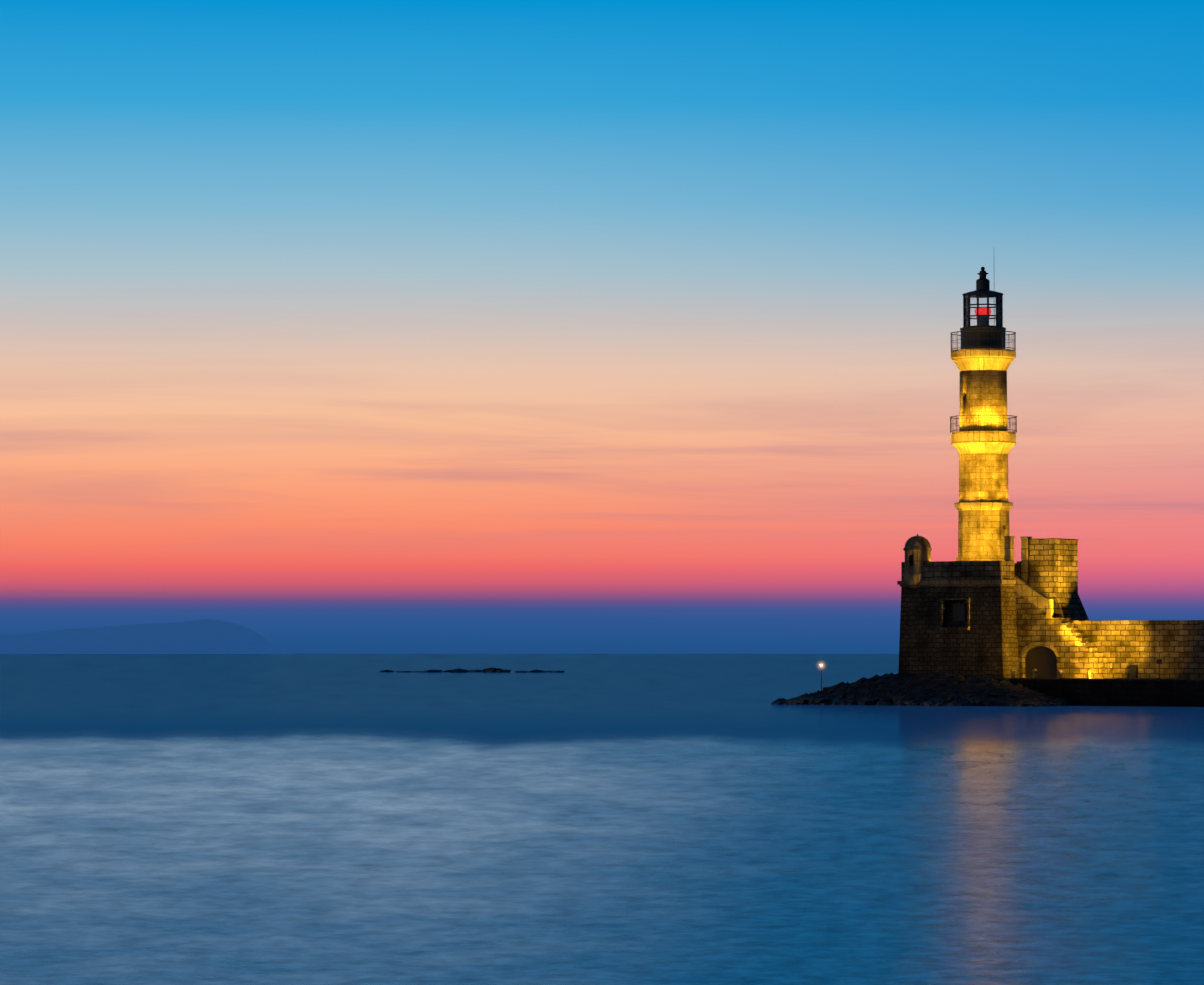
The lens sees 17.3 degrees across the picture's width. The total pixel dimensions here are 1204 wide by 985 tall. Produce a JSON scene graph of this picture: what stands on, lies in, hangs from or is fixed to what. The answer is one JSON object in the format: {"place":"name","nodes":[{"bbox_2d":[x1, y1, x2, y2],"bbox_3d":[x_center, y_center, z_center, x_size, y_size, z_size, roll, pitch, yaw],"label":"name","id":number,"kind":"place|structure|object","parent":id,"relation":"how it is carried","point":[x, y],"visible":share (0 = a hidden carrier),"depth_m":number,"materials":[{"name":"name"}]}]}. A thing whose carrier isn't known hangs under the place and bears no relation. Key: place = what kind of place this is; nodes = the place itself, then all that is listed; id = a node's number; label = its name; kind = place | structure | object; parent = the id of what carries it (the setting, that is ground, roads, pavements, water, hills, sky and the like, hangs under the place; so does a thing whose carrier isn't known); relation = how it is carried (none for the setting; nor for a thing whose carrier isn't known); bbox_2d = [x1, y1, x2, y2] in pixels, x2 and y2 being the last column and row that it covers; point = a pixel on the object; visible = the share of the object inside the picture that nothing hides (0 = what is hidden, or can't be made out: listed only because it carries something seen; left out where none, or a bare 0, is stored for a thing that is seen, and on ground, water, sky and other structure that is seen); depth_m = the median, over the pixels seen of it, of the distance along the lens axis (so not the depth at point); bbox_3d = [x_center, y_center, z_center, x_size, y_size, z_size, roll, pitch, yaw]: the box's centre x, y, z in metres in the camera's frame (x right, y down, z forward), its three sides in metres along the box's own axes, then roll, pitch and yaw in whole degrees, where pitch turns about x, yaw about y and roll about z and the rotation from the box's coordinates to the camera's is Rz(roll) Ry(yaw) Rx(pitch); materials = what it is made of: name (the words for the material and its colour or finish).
{"place":"outdoors","nodes":[
{"label":"outdoors","id":0,"kind":"place"},
{"bbox_2d":[0,619,289,653],"bbox_3d":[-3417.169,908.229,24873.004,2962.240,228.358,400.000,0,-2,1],"label":"distant mountains","id":1,"kind":"structure","parent":0,"point":[205,636],"depth_m":24864.84,"materials":[{"name":"blue"}]},
{"bbox_2d":[0,654,1203,984],"bbox_3d":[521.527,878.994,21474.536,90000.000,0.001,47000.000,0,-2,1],"label":"sea","id":2,"kind":"structure","parent":0,"point":[408,820],"depth_m":86.38,"materials":[{"name":"blue liquid"}]},
{"bbox_2d":[379,667,564,672],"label":"reef rocks","id":3,"kind":"object","parent":2,"relation":"in","point":[491,669],"visible":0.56,"depth_m":794.19,"materials":[{"name":"black stone"}]},
{"bbox_2d":[771,671,1070,706],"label":"breakwater rocks","id":4,"kind":"object","parent":2,"relation":"in","point":[934,688],"visible":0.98,"depth_m":289.97,"materials":[{"name":"black stone"}]},
{"bbox_2d":[898,585,1019,679],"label":"bastion walls","id":5,"kind":"structure","parent":4,"relation":"on","point":[986,644],"depth_m":293.72,"materials":[{"name":"beige stone"}]},
{"bbox_2d":[903,534,931,587],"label":"sentry turret","id":6,"kind":"object","parent":5,"relation":"on","point":[917,549],"visible":0.75,"depth_m":296.29,"materials":[{"name":"stone"}]},
{"bbox_2d":[939,628,969,629],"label":"window sill","id":7,"kind":"structure","parent":5,"relation":"attached to","point":[954,628],"depth_m":293.80,"materials":[{"name":"beige stone"}]},
{"bbox_2d":[940,598,969,627],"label":"window frame","id":8,"kind":"object","parent":5,"relation":"in","point":[942,610],"visible":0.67,"depth_m":294.66,"materials":[{"name":"beige stone"}]},
{"bbox_2d":[953,604,965,620],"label":"bastion window shutter","id":9,"kind":"object","parent":8,"relation":"in","point":[959,612],"visible":1,"depth_m":294.52,"materials":[{"name":"black wood"}]},
{"bbox_2d":[901,560,1022,580],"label":"bastion parapet","id":10,"kind":"structure","parent":5,"relation":"on","point":[973,570],"depth_m":294.03,"materials":[{"name":"brown stone"}]},
{"bbox_2d":[897,580,1028,585],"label":"ledge","id":11,"kind":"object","parent":5,"relation":"attached to","point":[963,582],"depth_m":293.93,"materials":[{"name":"stone"}]},
{"bbox_2d":[956,510,1009,560],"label":"tower","id":12,"kind":"structure","parent":5,"relation":"on","point":[982,534],"depth_m":297.07,"materials":[{"name":"stone"}]},
{"bbox_2d":[955,501,1012,510],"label":"tower cornice","id":13,"kind":"structure","parent":12,"relation":"on","point":[980,505],"depth_m":297.07,"materials":[{"name":"beige stone"}]},
{"bbox_2d":[999,680,1203,706],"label":"quay","id":14,"kind":"structure","parent":2,"relation":"in","point":[1166,693],"depth_m":284.82,"materials":[{"name":"stone"}]},
{"bbox_2d":[999,678,1203,680],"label":"quay edge","id":15,"kind":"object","parent":14,"relation":"on","point":[1197,679],"depth_m":285.76,"materials":[{"name":"grey stone"}]},
{"bbox_2d":[1015,580,1056,677],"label":"stone wall","id":16,"kind":"structure","parent":15,"relation":"on","point":[1034,624],"depth_m":292.94,"materials":[{"name":"beige stone"}]},
{"bbox_2d":[1013,576,1053,617],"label":"stair parapet","id":17,"kind":"structure","parent":16,"relation":"on","point":[1034,596],"depth_m":292.61,"materials":[{"name":"beige stone"}]},
{"bbox_2d":[1019,642,1058,656],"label":"door arch stones","id":18,"kind":"object","parent":16,"relation":"attached to","point":[1029,646],"depth_m":292.38,"materials":[{"name":"beige stone"}]},
{"bbox_2d":[1025,646,1056,677],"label":"arched door","id":19,"kind":"structure","parent":16,"relation":"attached to","point":[1042,660],"depth_m":292.78,"materials":[{"name":"black wood"}]},
{"bbox_2d":[1011,669,1090,677],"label":"bollards","id":20,"kind":"object","parent":15,"relation":"on","point":[1059,671],"visible":1,"depth_m":289.54,"materials":[{"name":"stone"}]},
{"bbox_2d":[1057,618,1121,677],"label":"staircase","id":21,"kind":"structure","parent":15,"relation":"on","point":[1079,655],"depth_m":290.64,"materials":[{"name":"beige stone"}]},
{"bbox_2d":[1130,665,1137,677],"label":"walkway cabinet","id":22,"kind":"object","parent":15,"relation":"on","point":[1133,671],"visible":1,"depth_m":288.68,"materials":[{"name":"grey metal"}]},
{"bbox_2d":[1069,620,1203,677],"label":"stone wall","id":23,"kind":"structure","parent":15,"relation":"on","point":[1176,647],"depth_m":288.29,"materials":[{"name":"stone"}]},
{"bbox_2d":[1028,538,1088,620],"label":"stone turret","id":24,"kind":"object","parent":23,"relation":"on","point":[1053,568],"depth_m":294.10,"materials":[{"name":"stone"}]},
{"bbox_2d":[1156,659,1161,678],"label":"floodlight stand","id":25,"kind":"object","parent":15,"relation":"on","point":[1159,661],"visible":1,"depth_m":283.78,"materials":[{"name":"black paint"}]},
{"bbox_2d":[0,0,1203,653],"label":"sky","id":26,"kind":"structure","parent":0,"point":[326,326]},
{"bbox_2d":[947,600,966,626],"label":"window","id":27,"kind":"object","parent":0,"point":[950,621],"visible":0.29,"depth_m":294.99,"materials":[{"name":"black glass"}]},
{"bbox_2d":[959,370,1006,431],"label":"tower","id":28,"kind":"structure","parent":0,"point":[983,392],"depth_m":297.56,"materials":[{"name":"stone"}]},
{"bbox_2d":[951,348,1015,370],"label":"upper gallery","id":29,"kind":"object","parent":28,"relation":"on","point":[982,359],"depth_m":297.41,"materials":[{"name":"beige stone"}]},
{"bbox_2d":[960,326,1005,348],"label":"lantern base","id":30,"kind":"object","parent":29,"relation":"on","point":[995,342],"visible":0.67,"depth_m":297.84,"materials":[{"name":"black metal"}]},
{"bbox_2d":[963,293,1002,326],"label":"lantern glazing bars","id":31,"kind":"object","parent":30,"relation":"on","point":[987,307],"visible":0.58,"depth_m":298.40,"materials":[{"name":"black metal"}]},
{"bbox_2d":[962,267,1002,295],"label":"lantern roof","id":32,"kind":"structure","parent":31,"relation":"on","point":[982,284],"depth_m":299.05,"materials":[{"name":"black metal"}]},
{"bbox_2d":[975,308,990,314],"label":"red lantern lens","id":33,"kind":"object","parent":31,"relation":"attached to","point":[983,310],"depth_m":298.87,"materials":[{"name":"red glass"}]},
{"bbox_2d":[965,295,1000,325],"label":"lantern glass","id":34,"kind":"object","parent":31,"relation":"in","point":[966,311],"visible":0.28,"depth_m":300.00,"materials":[{"name":"clear glass"}]},
{"bbox_2d":[979,316,986,324],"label":"lantern pedestal","id":35,"kind":"object","parent":30,"relation":"on","point":[982,320],"depth_m":299.05,"materials":[{"name":"black metal"}]},
{"bbox_2d":[950,330,1015,350],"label":"gallery railing","id":36,"kind":"object","parent":29,"relation":"on","point":[966,347],"visible":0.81,"depth_m":297.51,"materials":[{"name":"black metal"}]},
{"bbox_2d":[959,453,1008,501],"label":"tower","id":37,"kind":"structure","parent":0,"point":[983,477],"depth_m":297.26,"materials":[{"name":"stone"}]},
{"bbox_2d":[951,431,1015,453],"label":"lower gallery","id":38,"kind":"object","parent":37,"relation":"on","point":[968,442],"depth_m":297.07,"materials":[{"name":"stone"}]},
{"bbox_2d":[950,414,1016,432],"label":"gallery railing","id":39,"kind":"object","parent":38,"relation":"on","point":[995,429],"visible":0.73,"depth_m":297.07,"materials":[{"name":"grey metal"}]},
{"bbox_2d":[1004,536,1031,579],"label":"pillars","id":40,"kind":"structure","parent":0,"point":[1009,548],"depth_m":294.67,"materials":[{"name":"beige stone"}]}
]}

